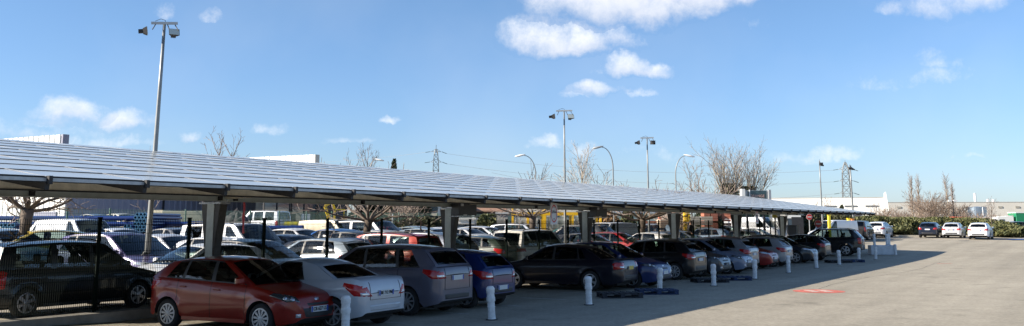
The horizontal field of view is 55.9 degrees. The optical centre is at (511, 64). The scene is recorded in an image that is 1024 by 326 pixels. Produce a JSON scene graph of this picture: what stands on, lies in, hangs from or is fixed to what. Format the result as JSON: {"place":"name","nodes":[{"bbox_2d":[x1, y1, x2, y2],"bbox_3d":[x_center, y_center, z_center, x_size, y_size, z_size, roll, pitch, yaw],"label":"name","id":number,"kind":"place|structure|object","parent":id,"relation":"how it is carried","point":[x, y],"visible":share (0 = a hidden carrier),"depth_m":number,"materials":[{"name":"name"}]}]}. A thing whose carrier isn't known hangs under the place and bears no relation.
{"place":"outdoors","nodes":[
{"label":"outdoors","id":0,"kind":"place"},
{"bbox_2d":[0,236,1023,325],"bbox_3d":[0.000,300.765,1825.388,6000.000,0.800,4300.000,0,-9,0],"label":"ground","id":1,"kind":"structure","parent":0,"point":[979,281],"depth_m":26.89,"materials":[{"name":"grey asphalt"}]},
{"bbox_2d":[0,228,48,260],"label":"compact car","id":2,"kind":"object","parent":1,"relation":"on","point":[33,252],"visible":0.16,"depth_m":31.48,"materials":[{"name":"silver metal"}]},
{"bbox_2d":[4,229,83,247],"bbox_3d":[-16.060,6.287,32.415,3.878,1.450,1.972,5,-11,-30],"label":"hatchback","id":3,"kind":"object","parent":1,"relation":"on","point":[51,230],"visible":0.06,"depth_m":32.28,"materials":[{"name":"silver metal"}]},
{"bbox_2d":[0,196,96,240],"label":"pollarded tree","id":4,"kind":"object","parent":1,"relation":"on","point":[28,210],"visible":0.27,"depth_m":32.52,"materials":[{"name":"brown plant"}]},
{"bbox_2d":[0,216,134,227],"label":"pipe stack","id":5,"kind":"object","parent":1,"relation":"on","point":[107,218],"visible":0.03,"depth_m":49.39,"materials":[{"name":"blue plastic"}]},
{"bbox_2d":[34,219,109,237],"bbox_3d":[-18.058,7.391,40.357,4.281,1.840,2.036,-6,-11,31],"label":"van","id":6,"kind":"object","parent":1,"relation":"on","point":[73,221],"visible":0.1,"depth_m":40.42,"materials":[{"name":"silver metal"}]},
{"bbox_2d":[0,238,156,317],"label":"estate car","id":7,"kind":"object","parent":1,"relation":"on","point":[86,269],"visible":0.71,"depth_m":21.68,"materials":[{"name":"paint"}]},
{"bbox_2d":[0,307,156,325],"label":"wall","id":8,"kind":"structure","parent":1,"relation":"on","point":[107,316],"depth_m":20.25,"materials":[{"name":"concrete"}]},
{"bbox_2d":[57,232,184,266],"bbox_3d":[-11.125,5.600,27.457,4.392,1.630,2.109,-6,-11,31],"label":"people carrier","id":9,"kind":"object","parent":1,"relation":"on","point":[114,246],"visible":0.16,"depth_m":27.56,"materials":[{"name":"paint"}]},
{"bbox_2d":[0,134,255,215],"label":"warehouse","id":10,"kind":"structure","parent":1,"relation":"on","point":[115,205],"depth_m":80.90,"materials":[{"name":"grey"}]},
{"bbox_2d":[133,213,181,231],"bbox_3d":[-17.648,7.912,48.306,0.663,0.899,6.120,1,-9,-4],"label":"pipe bundle","id":11,"kind":"object","parent":1,"relation":"on","point":[138,217],"visible":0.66,"depth_m":46.98,"materials":[{"name":"blue"}]},
{"bbox_2d":[138,19,179,254],"bbox_3d":[-10.112,2.507,27.125,1.138,7.743,0.447,2,-10,-12],"label":"floodlight mast","id":12,"kind":"object","parent":1,"relation":"on","point":[173,33],"visible":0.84,"depth_m":27.38,"materials":[{"name":"metal"}]},
{"bbox_2d":[153,234,191,257],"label":"hatchback","id":13,"kind":"object","parent":1,"relation":"on","point":[167,239],"visible":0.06,"depth_m":31.21,"materials":[{"name":"silver metal"}]},
{"bbox_2d":[154,210,202,220],"bbox_3d":[-20.783,10.057,61.182,3.650,1.591,1.600,0,-9,1],"label":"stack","id":14,"kind":"object","parent":1,"relation":"on","point":[188,216],"visible":0.06,"depth_m":60.48,"materials":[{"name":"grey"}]},
{"bbox_2d":[164,221,202,226],"bbox_3d":[-16.784,8.651,48.550,2.784,1.472,0.944,0,-9,0],"label":"pipe stack","id":15,"kind":"object","parent":1,"relation":"on","point":[179,223],"visible":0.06,"depth_m":48.26,"materials":[{"name":"plastic"}]},
{"bbox_2d":[139,243,272,272],"bbox_3d":[-8.436,5.537,25.840,2.008,1.460,3.914,-8,-12,41],"label":"hatchback","id":16,"kind":"object","parent":1,"relation":"on","point":[147,266],"visible":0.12,"depth_m":26.15,"materials":[{"name":"silver metal"}]},
{"bbox_2d":[174,236,255,256],"bbox_3d":[-9.652,6.156,30.403,3.914,1.460,2.008,-6,-11,31],"label":"hatchback","id":17,"kind":"object","parent":1,"relation":"on","point":[195,241],"visible":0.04,"depth_m":29.93,"materials":[{"name":"silver metal"}]},
{"bbox_2d":[201,126,241,201],"bbox_3d":[-17.364,7.300,57.440,3.551,7.557,2.556,0,-9,-2],"label":"bare tree","id":18,"kind":"object","parent":1,"relation":"on","point":[225,145],"visible":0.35,"depth_m":58.12,"materials":[{"name":"brown plant"}]},
{"bbox_2d":[180,222,284,244],"bbox_3d":[-9.483,6.390,33.423,4.444,1.844,2.091,-6,-11,31],"label":"leisure van","id":19,"kind":"object","parent":1,"relation":"on","point":[232,231],"visible":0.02,"depth_m":33.94,"materials":[{"name":"paint"}]},
{"bbox_2d":[225,208,250,223],"bbox_3d":[-17.073,10.098,59.198,4.278,2.587,2.618,0,-9,0],"label":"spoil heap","id":20,"kind":"object","parent":1,"relation":"on","point":[239,216],"visible":0.21,"depth_m":59.02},
{"bbox_2d":[150,255,336,325],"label":"hatchback","id":21,"kind":"object","parent":1,"relation":"on","point":[223,288],"visible":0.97,"depth_m":19.45,"materials":[{"name":"paint"}]},
{"bbox_2d":[194,239,300,263],"bbox_3d":[-7.762,6.040,29.193,4.228,1.490,2.054,-6,-11,33],"label":"compact car","id":22,"kind":"object","parent":1,"relation":"on","point":[276,250],"visible":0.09,"depth_m":29.52,"materials":[{"name":"silver metal"}]},
{"bbox_2d":[246,210,290,225],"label":"leisure van","id":23,"kind":"object","parent":1,"relation":"on","point":[257,216],"visible":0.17,"depth_m":73.48,"materials":[{"name":"silver metal"}]},
{"bbox_2d":[251,154,319,217],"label":"building","id":24,"kind":"structure","parent":1,"relation":"on","point":[314,158],"depth_m":93.12,"materials":[{"name":"white"}]},
{"bbox_2d":[277,234,312,242],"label":"hatchback","id":25,"kind":"object","parent":1,"relation":"on","point":[291,237],"visible":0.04,"depth_m":34.43,"materials":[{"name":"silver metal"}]},
{"bbox_2d":[273,228,323,237],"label":"hatchback","id":26,"kind":"object","parent":1,"relation":"on","point":[300,233],"visible":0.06,"depth_m":41.85,"materials":[{"name":"silver metal"}]},
{"bbox_2d":[263,203,346,220],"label":"workshop","id":27,"kind":"structure","parent":1,"relation":"on","point":[280,206],"depth_m":86.50,"materials":[{"name":"grey"}]},
{"bbox_2d":[265,203,289,219],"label":"window","id":28,"kind":"structure","parent":27,"relation":"in","point":[268,206],"depth_m":84.25,"materials":[{"name":"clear glass"}]},
{"bbox_2d":[292,203,315,219],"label":"window","id":29,"kind":"structure","parent":27,"relation":"in","point":[313,206],"depth_m":87.22,"materials":[{"name":"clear glass"}]},
{"bbox_2d":[235,257,404,325],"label":"coupe cabriolet","id":30,"kind":"object","parent":1,"relation":"on","point":[376,298],"visible":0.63,"depth_m":19.97,"materials":[{"name":"paint"}]},
{"bbox_2d":[298,220,359,230],"bbox_3d":[-9.566,9.324,52.187,4.230,1.832,2.036,-6,-11,31],"label":"van","id":31,"kind":"object","parent":1,"relation":"on","point":[315,222],"visible":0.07,"depth_m":52.09,"materials":[{"name":"paint"}]},
{"bbox_2d":[287,238,375,261],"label":"compact car","id":32,"kind":"object","parent":1,"relation":"on","point":[341,246],"visible":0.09,"depth_m":30.91,"materials":[{"name":"silver metal"}]},
{"bbox_2d":[310,228,358,237],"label":"hatchback","id":33,"kind":"object","parent":1,"relation":"on","point":[324,232],"visible":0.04,"depth_m":40.88,"materials":[{"name":"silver metal"}]},
{"bbox_2d":[341,295,350,325],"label":"bollard","id":34,"kind":"object","parent":1,"relation":"on","point":[345,309],"visible":1,"depth_m":18.77,"materials":[{"name":"concrete"}]},
{"bbox_2d":[0,208,695,227],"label":"boundary fence","id":35,"kind":"object","parent":1,"relation":"on","point":[319,214],"visible":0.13,"depth_m":59.67,"materials":[{"name":"grey metal"}]},
{"bbox_2d":[324,231,386,242],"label":"hatchback","id":36,"kind":"object","parent":1,"relation":"on","point":[346,234],"visible":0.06,"depth_m":38.81,"materials":[{"name":"silver metal"}]},
{"bbox_2d":[283,162,441,237],"bbox_3d":[-5.750,6.201,39.756,5.951,4.290,5.188,-4,-10,20],"label":"pollarded tree","id":37,"kind":"object","parent":1,"relation":"on","point":[369,220],"visible":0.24,"depth_m":39.33,"materials":[{"name":"brown plant"}]},
{"bbox_2d":[336,219,398,230],"bbox_3d":[-7.353,9.160,51.198,4.400,1.836,2.091,-6,-11,31],"label":"leisure van","id":38,"kind":"object","parent":1,"relation":"on","point":[345,224],"visible":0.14,"depth_m":51.74,"materials":[{"name":"paint"}]},
{"bbox_2d":[0,217,780,316],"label":"fence","id":39,"kind":"object","parent":1,"relation":"on","point":[399,236],"visible":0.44,"depth_m":25.60,"materials":[{"name":"black metal"}]},
{"bbox_2d":[348,205,434,225],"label":"evergreen tree","id":40,"kind":"object","parent":1,"relation":"on","point":[373,208],"visible":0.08,"depth_m":93.08,"materials":[{"name":"green plant"}]},
{"bbox_2d":[357,231,441,256],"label":"estate car","id":41,"kind":"object","parent":1,"relation":"on","point":[389,235],"visible":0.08,"depth_m":33.84,"materials":[{"name":"paint"}]},
{"bbox_2d":[371,165,435,221],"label":"bare tree","id":42,"kind":"object","parent":1,"relation":"on","point":[413,212],"visible":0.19,"depth_m":78.97,"materials":[{"name":"brown plant"}]},
{"bbox_2d":[337,244,472,315],"bbox_3d":[-3.228,5.282,23.985,4.408,1.630,2.109,-5,-10,27],"label":"people carrier","id":43,"kind":"object","parent":1,"relation":"on","point":[429,281],"visible":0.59,"depth_m":22.85,"materials":[{"name":"paint"}]},
{"bbox_2d":[368,268,394,274],"bbox_3d":[-3.181,5.259,22.949,0.904,0.820,0.082,-5,-10,27],"label":"door","id":44,"kind":"structure","parent":43,"relation":"in","point":[380,271],"depth_m":22.94,"materials":[{"name":"paint"}]},
{"bbox_2d":[390,216,441,227],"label":"shrub","id":45,"kind":"object","parent":1,"relation":"on","point":[422,220],"visible":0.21,"depth_m":72.13,"materials":[{"name":"green plant"}]},
{"bbox_2d":[0,139,875,262],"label":"solar canopy","id":46,"kind":"object","parent":1,"relation":"on","point":[42,169],"visible":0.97,"depth_m":23.16,"materials":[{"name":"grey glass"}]},
{"bbox_2d":[449,203,479,216],"bbox_3d":[-1.514,4.659,31.091,0.420,0.505,1.160,-5,-11,30],"label":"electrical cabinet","id":47,"kind":"object","parent":46,"relation":"attached to","point":[464,210],"visible":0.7,"depth_m":30.75,"materials":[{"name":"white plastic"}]},
{"bbox_2d":[550,203,556,223],"bbox_3d":[1.147,4.303,28.476,0.215,0.833,0.420,-5,-11,30],"label":"height limit sign","id":48,"kind":"object","parent":46,"relation":"hanging from","point":[553,213],"visible":0.98,"depth_m":28.39,"materials":[{"name":"white metal"}]},
{"bbox_2d":[588,207,609,217],"bbox_3d":[3.569,6.046,39.554,0.420,0.505,1.160,-5,-11,30],"label":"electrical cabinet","id":49,"kind":"object","parent":46,"relation":"attached to","point":[598,212],"visible":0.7,"depth_m":39.18,"materials":[{"name":"grey metal"}]},
{"bbox_2d":[401,232,477,249],"bbox_3d":[-3.465,7.166,36.522,4.392,1.630,2.109,-6,-11,31],"label":"people carrier","id":50,"kind":"object","parent":1,"relation":"on","point":[405,240],"visible":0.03,"depth_m":36.03,"materials":[{"name":"silver metal"}]},
{"bbox_2d":[404,249,514,307],"bbox_3d":[-1.913,5.676,25.840,3.878,1.450,1.972,-5,-11,28],"label":"hatchback","id":51,"kind":"object","parent":1,"relation":"on","point":[499,277],"visible":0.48,"depth_m":24.81,"materials":[{"name":"paint"}]},
{"bbox_2d":[458,236,518,265],"bbox_3d":[-1.618,7.704,39.243,3.914,1.460,2.008,-6,-11,31],"label":"hatchback","id":52,"kind":"object","parent":1,"relation":"on","point":[512,256],"visible":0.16,"depth_m":38.26,"materials":[{"name":"silver metal"}]},
{"bbox_2d":[474,208,506,217],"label":"shed","id":53,"kind":"structure","parent":1,"relation":"on","point":[482,210],"depth_m":86.97,"materials":[{"name":"tile"}]},
{"bbox_2d":[486,286,497,319],"bbox_3d":[-0.470,5.343,21.611,0.275,0.742,0.275,-10,-11,37],"label":"bollard","id":54,"kind":"object","parent":1,"relation":"on","point":[490,292],"visible":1,"depth_m":21.54,"materials":[{"name":"plastic"}]},
{"bbox_2d":[477,213,508,231],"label":"shrub","id":55,"kind":"object","parent":1,"relation":"on","point":[483,217],"visible":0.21,"depth_m":76.08,"materials":[{"name":"green plant"}]},
{"bbox_2d":[493,228,561,259],"bbox_3d":[0.922,7.823,40.763,2.091,1.784,4.657,-6,-11,33],"label":"minivan","id":56,"kind":"object","parent":1,"relation":"on","point":[515,233],"visible":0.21,"depth_m":40.06,"materials":[{"name":"paint"}]},
{"bbox_2d":[480,208,577,228],"bbox_3d":[0.834,8.689,55.520,5.984,4.272,5.228,0,-9,0],"label":"pollarded tree","id":57,"kind":"object","parent":1,"relation":"on","point":[530,216],"visible":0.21,"depth_m":55.13,"materials":[{"name":"brown plant"}]},
{"bbox_2d":[507,208,576,230],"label":"house","id":58,"kind":"structure","parent":1,"relation":"on","point":[562,218],"depth_m":123.39,"materials":[{"name":"concrete"}]},
{"bbox_2d":[549,108,573,242],"bbox_3d":[2.523,6.045,48.629,1.296,7.699,0.467,0,-9,0],"label":"floodlight mast","id":59,"kind":"object","parent":1,"relation":"on","point":[570,116],"visible":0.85,"depth_m":48.91,"materials":[{"name":"metal"}]},
{"bbox_2d":[544,209,601,230],"bbox_3d":[3.731,10.040,60.472,3.595,3.137,2.823,0,-9,0],"label":"shelter","id":60,"kind":"object","parent":1,"relation":"on","point":[572,214],"visible":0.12,"depth_m":59.23,"materials":[{"name":"yellow plastic"}]},
{"bbox_2d":[509,243,637,290],"bbox_3d":[1.711,6.668,31.923,4.728,1.460,2.036,-5,-10,26],"label":"saloon car","id":61,"kind":"object","parent":1,"relation":"on","point":[546,266],"visible":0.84,"depth_m":31.07,"materials":[{"name":"paint"}]},
{"bbox_2d":[556,140,598,183],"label":"bare tree","id":62,"kind":"object","parent":1,"relation":"on","point":[584,169],"visible":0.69,"depth_m":79.01,"materials":[{"name":"brown plant"}]},
{"bbox_2d":[556,224,616,240],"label":"off road car","id":63,"kind":"object","parent":1,"relation":"on","point":[599,226],"visible":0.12,"depth_m":54.71,"materials":[{"name":"paint"}]},
{"bbox_2d":[584,276,593,304],"bbox_3d":[2.023,5.979,25.494,0.275,0.742,0.275,1,-11,-9],"label":"bollard","id":64,"kind":"object","parent":1,"relation":"on","point":[588,285],"visible":1,"depth_m":25.42,"materials":[{"name":"plastic"}]},
{"bbox_2d":[560,233,624,253],"bbox_3d":[3.998,9.239,48.646,3.914,1.452,2.008,-6,-11,31],"label":"hatchback","id":65,"kind":"object","parent":1,"relation":"on","point":[571,238],"visible":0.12,"depth_m":48.54,"materials":[{"name":"paint"}]},
{"bbox_2d":[552,241,671,287],"bbox_3d":[3.339,6.892,33.382,4.233,1.490,2.054,-5,-11,30],"label":"compact car","id":66,"kind":"object","parent":1,"relation":"on","point":[647,271],"visible":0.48,"depth_m":32.44,"materials":[{"name":"paint"}]},
{"bbox_2d":[597,222,636,240],"bbox_3d":[5.726,10.443,58.087,2.036,1.832,4.230,-9,-13,44],"label":"van","id":67,"kind":"object","parent":1,"relation":"on","point":[610,226],"visible":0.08,"depth_m":58.30,"materials":[{"name":"paint"}]},
{"bbox_2d":[596,291,642,297],"bbox_3d":[3.123,6.700,28.060,1.207,0.141,0.800,1,-9,-8],"label":"pallet","id":68,"kind":"object","parent":1,"relation":"on","point":[618,294],"visible":1,"depth_m":27.93,"materials":[{"name":"plastic"}]},
{"bbox_2d":[571,175,695,236],"bbox_3d":[7.235,8.788,55.687,6.811,4.617,6.694,-5,-11,30],"label":"pollarded tree","id":69,"kind":"object","parent":1,"relation":"on","point":[641,217],"visible":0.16,"depth_m":55.07,"materials":[{"name":"brown plant"}]},
{"bbox_2d":[635,136,654,238],"bbox_3d":[7.985,7.793,57.411,1.253,7.097,0.568,0,-9,0],"label":"floodlight mast","id":70,"kind":"object","parent":1,"relation":"on","point":[651,141],"visible":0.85,"depth_m":57.76,"materials":[{"name":"metal"}]},
{"bbox_2d":[634,288,678,294],"bbox_3d":[4.396,6.922,29.414,1.200,0.141,0.800,1,-9,-5],"label":"pallet","id":71,"kind":"object","parent":1,"relation":"on","point":[657,291],"visible":0.88,"depth_m":29.20,"materials":[{"name":"blue wood"}]},
{"bbox_2d":[612,239,706,279],"bbox_3d":[5.425,7.650,38.012,4.228,1.490,2.054,-5,-11,30],"label":"compact car","id":72,"kind":"object","parent":1,"relation":"on","point":[681,259],"visible":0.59,"depth_m":36.88,"materials":[{"name":"paint"}]},
{"bbox_2d":[631,238,730,276],"bbox_3d":[6.870,7.981,40.035,4.233,1.490,2.054,-5,-11,30],"label":"compact car","id":73,"kind":"object","parent":1,"relation":"on","point":[722,263],"visible":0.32,"depth_m":38.95,"materials":[{"name":"silver metal"}]},
{"bbox_2d":[687,217,712,234],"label":"brick stack","id":74,"kind":"object","parent":1,"relation":"on","point":[702,219],"visible":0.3,"depth_m":72.60,"materials":[{"name":"concrete"}]},
{"bbox_2d":[701,213,717,234],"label":"brick stack","id":75,"kind":"object","parent":1,"relation":"on","point":[714,216],"visible":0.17,"depth_m":76.61,"materials":[{"name":"red brick"}]},
{"bbox_2d":[690,277,729,282],"bbox_3d":[7.187,7.855,35.110,1.215,0.141,0.800,2,-9,-10],"label":"pallet","id":76,"kind":"object","parent":1,"relation":"on","point":[719,279],"visible":0.91,"depth_m":34.91,"materials":[{"name":"blue wood"}]},
{"bbox_2d":[669,238,752,273],"bbox_3d":[8.386,8.302,41.899,3.916,1.460,2.008,-5,-11,30],"label":"hatchback","id":77,"kind":"object","parent":1,"relation":"on","point":[740,262],"visible":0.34,"depth_m":40.81,"materials":[{"name":"paint"}]},
{"bbox_2d":[683,176,742,214],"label":"bare tree","id":78,"kind":"object","parent":1,"relation":"on","point":[725,186],"visible":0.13,"depth_m":84.47,"materials":[{"name":"brown plant"}]},
{"bbox_2d":[685,136,759,214],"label":"bare tree","id":79,"kind":"object","parent":1,"relation":"on","point":[722,171],"visible":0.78,"depth_m":87.25,"materials":[{"name":"brown plant"}]},
{"bbox_2d":[686,237,758,269],"bbox_3d":[9.061,8.673,44.260,4.228,1.490,2.054,-5,-11,30],"label":"compact car","id":80,"kind":"object","parent":1,"relation":"on","point":[748,247],"visible":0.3,"depth_m":43.30,"materials":[{"name":"paint"}]},
{"bbox_2d":[687,236,778,268],"bbox_3d":[10.550,9.019,46.372,4.248,1.490,2.054,-5,-11,30],"label":"compact car","id":81,"kind":"object","parent":1,"relation":"on","point":[767,257],"visible":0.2,"depth_m":45.12,"materials":[{"name":"silver metal"}]},
{"bbox_2d":[716,275,751,280],"bbox_3d":[8.385,8.074,36.445,1.210,0.141,0.800,-1,-9,4],"label":"pallet","id":82,"kind":"object","parent":1,"relation":"on","point":[747,278],"visible":0.79,"depth_m":36.08,"materials":[{"name":"blue wood"}]},
{"bbox_2d":[716,137,780,216],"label":"bare tree","id":83,"kind":"object","parent":1,"relation":"on","point":[754,181],"visible":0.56,"depth_m":88.86,"materials":[{"name":"brown plant"}]},
{"bbox_2d":[740,189,770,233],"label":"billboard","id":84,"kind":"object","parent":1,"relation":"on","point":[764,194],"visible":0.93,"depth_m":78.34,"materials":[{"name":"metal"}]},
{"bbox_2d":[724,217,786,236],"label":"panel van","id":85,"kind":"object","parent":1,"relation":"on","point":[753,219],"visible":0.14,"depth_m":82.14,"materials":[{"name":"paint"}]},
{"bbox_2d":[731,236,792,266],"bbox_3d":[11.984,9.371,48.398,3.878,1.450,1.972,-5,-11,30],"label":"hatchback","id":86,"kind":"object","parent":1,"relation":"on","point":[782,248],"visible":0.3,"depth_m":47.28,"materials":[{"name":"paint"}]},
{"bbox_2d":[741,234,817,262],"bbox_3d":[14.400,10.041,52.608,4.228,1.490,2.054,-5,-11,30],"label":"compact car","id":87,"kind":"object","parent":1,"relation":"on","point":[802,253],"visible":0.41,"depth_m":51.26,"materials":[{"name":"silver metal"}]},
{"bbox_2d":[770,215,803,237],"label":"white lodge","id":88,"kind":"structure","parent":1,"relation":"on","point":[794,219],"depth_m":82.82,"materials":[{"name":"grey"}]},
{"bbox_2d":[791,217,803,237],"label":"door","id":89,"kind":"structure","parent":88,"relation":"in","point":[795,220],"depth_m":82.78,"materials":[{"name":"grey metal"}]},
{"bbox_2d":[782,234,830,260],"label":"hatchback","id":90,"kind":"object","parent":1,"relation":"on","point":[821,245],"visible":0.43,"depth_m":54.72,"materials":[{"name":"paint"}]},
{"bbox_2d":[801,214,826,234],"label":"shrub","id":91,"kind":"object","parent":1,"relation":"on","point":[815,217],"visible":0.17,"depth_m":87.53,"materials":[{"name":"green plant"}]},
{"bbox_2d":[789,228,864,255],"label":"off road car","id":92,"kind":"object","parent":1,"relation":"on","point":[844,245],"visible":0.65,"depth_m":61.25,"materials":[{"name":"paint"}]},
{"bbox_2d":[771,192,888,216],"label":"white warehouse","id":93,"kind":"structure","parent":1,"relation":"on","point":[864,204],"depth_m":221.57,"materials":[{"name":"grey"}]},
{"bbox_2d":[808,220,858,236],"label":"van","id":94,"kind":"object","parent":1,"relation":"on","point":[839,224],"visible":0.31,"depth_m":82.31,"materials":[{"name":"silver metal"}]},
{"bbox_2d":[834,162,858,196],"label":"pylon","id":95,"kind":"object","parent":1,"relation":"on","point":[849,184],"visible":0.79,"depth_m":298.09,"materials":[{"name":"silver metal"}]},
{"bbox_2d":[857,220,873,239],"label":"off road car","id":96,"kind":"object","parent":1,"relation":"on","point":[865,229],"visible":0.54,"depth_m":85.12,"materials":[{"name":"silver metal"}]},
{"bbox_2d":[854,215,904,232],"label":"hedge bush","id":97,"kind":"object","parent":1,"relation":"on","point":[872,218],"visible":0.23,"depth_m":98.47,"materials":[{"name":"green plant"}]},
{"bbox_2d":[868,245,893,254],"bbox_3d":[24.215,12.186,63.168,2.116,0.670,1.062,-1,-9,6],"label":"concrete block","id":98,"kind":"object","parent":1,"relation":"on","point":[885,249],"depth_m":62.92,"materials":[{"name":"paint"}]},
{"bbox_2d":[870,222,892,236],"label":"compact car","id":99,"kind":"object","parent":1,"relation":"on","point":[881,228],"visible":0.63,"depth_m":92.28,"materials":[{"name":"silver metal"}]},
{"bbox_2d":[882,218,921,235],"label":"hedge bush","id":100,"kind":"object","parent":1,"relation":"on","point":[905,228],"visible":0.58,"depth_m":97.81,"materials":[{"name":"green plant"}]},
{"bbox_2d":[901,191,952,217],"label":"bare tree","id":101,"kind":"object","parent":1,"relation":"on","point":[929,204],"visible":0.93,"depth_m":176.96,"materials":[{"name":"brown plant"}]},
{"bbox_2d":[918,222,942,237],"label":"hatchback","id":102,"kind":"object","parent":1,"relation":"on","point":[925,229],"visible":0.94,"depth_m":91.21,"materials":[{"name":"blue metal"}]},
{"bbox_2d":[942,222,965,237],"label":"hatchback","id":103,"kind":"object","parent":1,"relation":"on","point":[953,229],"visible":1,"depth_m":90.30,"materials":[{"name":"silver metal"}]},
{"bbox_2d":[888,193,1023,216],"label":"grey warehouse","id":104,"kind":"structure","parent":1,"relation":"on","point":[1003,208],"depth_m":291.85,"materials":[{"name":"grey"}]},
{"bbox_2d":[941,203,973,216],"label":"bare tree","id":105,"kind":"object","parent":1,"relation":"on","point":[958,210],"visible":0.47,"depth_m":189.62,"materials":[{"name":"brown plant"}]},
{"bbox_2d":[943,218,977,234],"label":"hedge bush","id":106,"kind":"object","parent":1,"relation":"on","point":[965,222],"visible":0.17,"depth_m":98.97,"materials":[{"name":"green plant"}]},
{"bbox_2d":[968,223,993,238],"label":"compact car","id":107,"kind":"object","parent":1,"relation":"on","point":[980,230],"visible":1,"depth_m":87.14,"materials":[{"name":"silver metal"}]},
{"bbox_2d":[966,225,1023,236],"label":"hedge bush","id":108,"kind":"object","parent":1,"relation":"on","point":[1007,231],"visible":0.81,"depth_m":92.96,"materials":[{"name":"green plant"}]},
{"bbox_2d":[992,212,1023,224],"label":"lorry","id":109,"kind":"object","parent":1,"relation":"on","point":[1017,216],"visible":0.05,"depth_m":146.96,"materials":[{"name":"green metal"}]},
{"bbox_2d":[0,0,1023,219],"label":"sky","id":110,"kind":"structure","parent":0,"point":[889,90],"materials":[{"name":"blue"}]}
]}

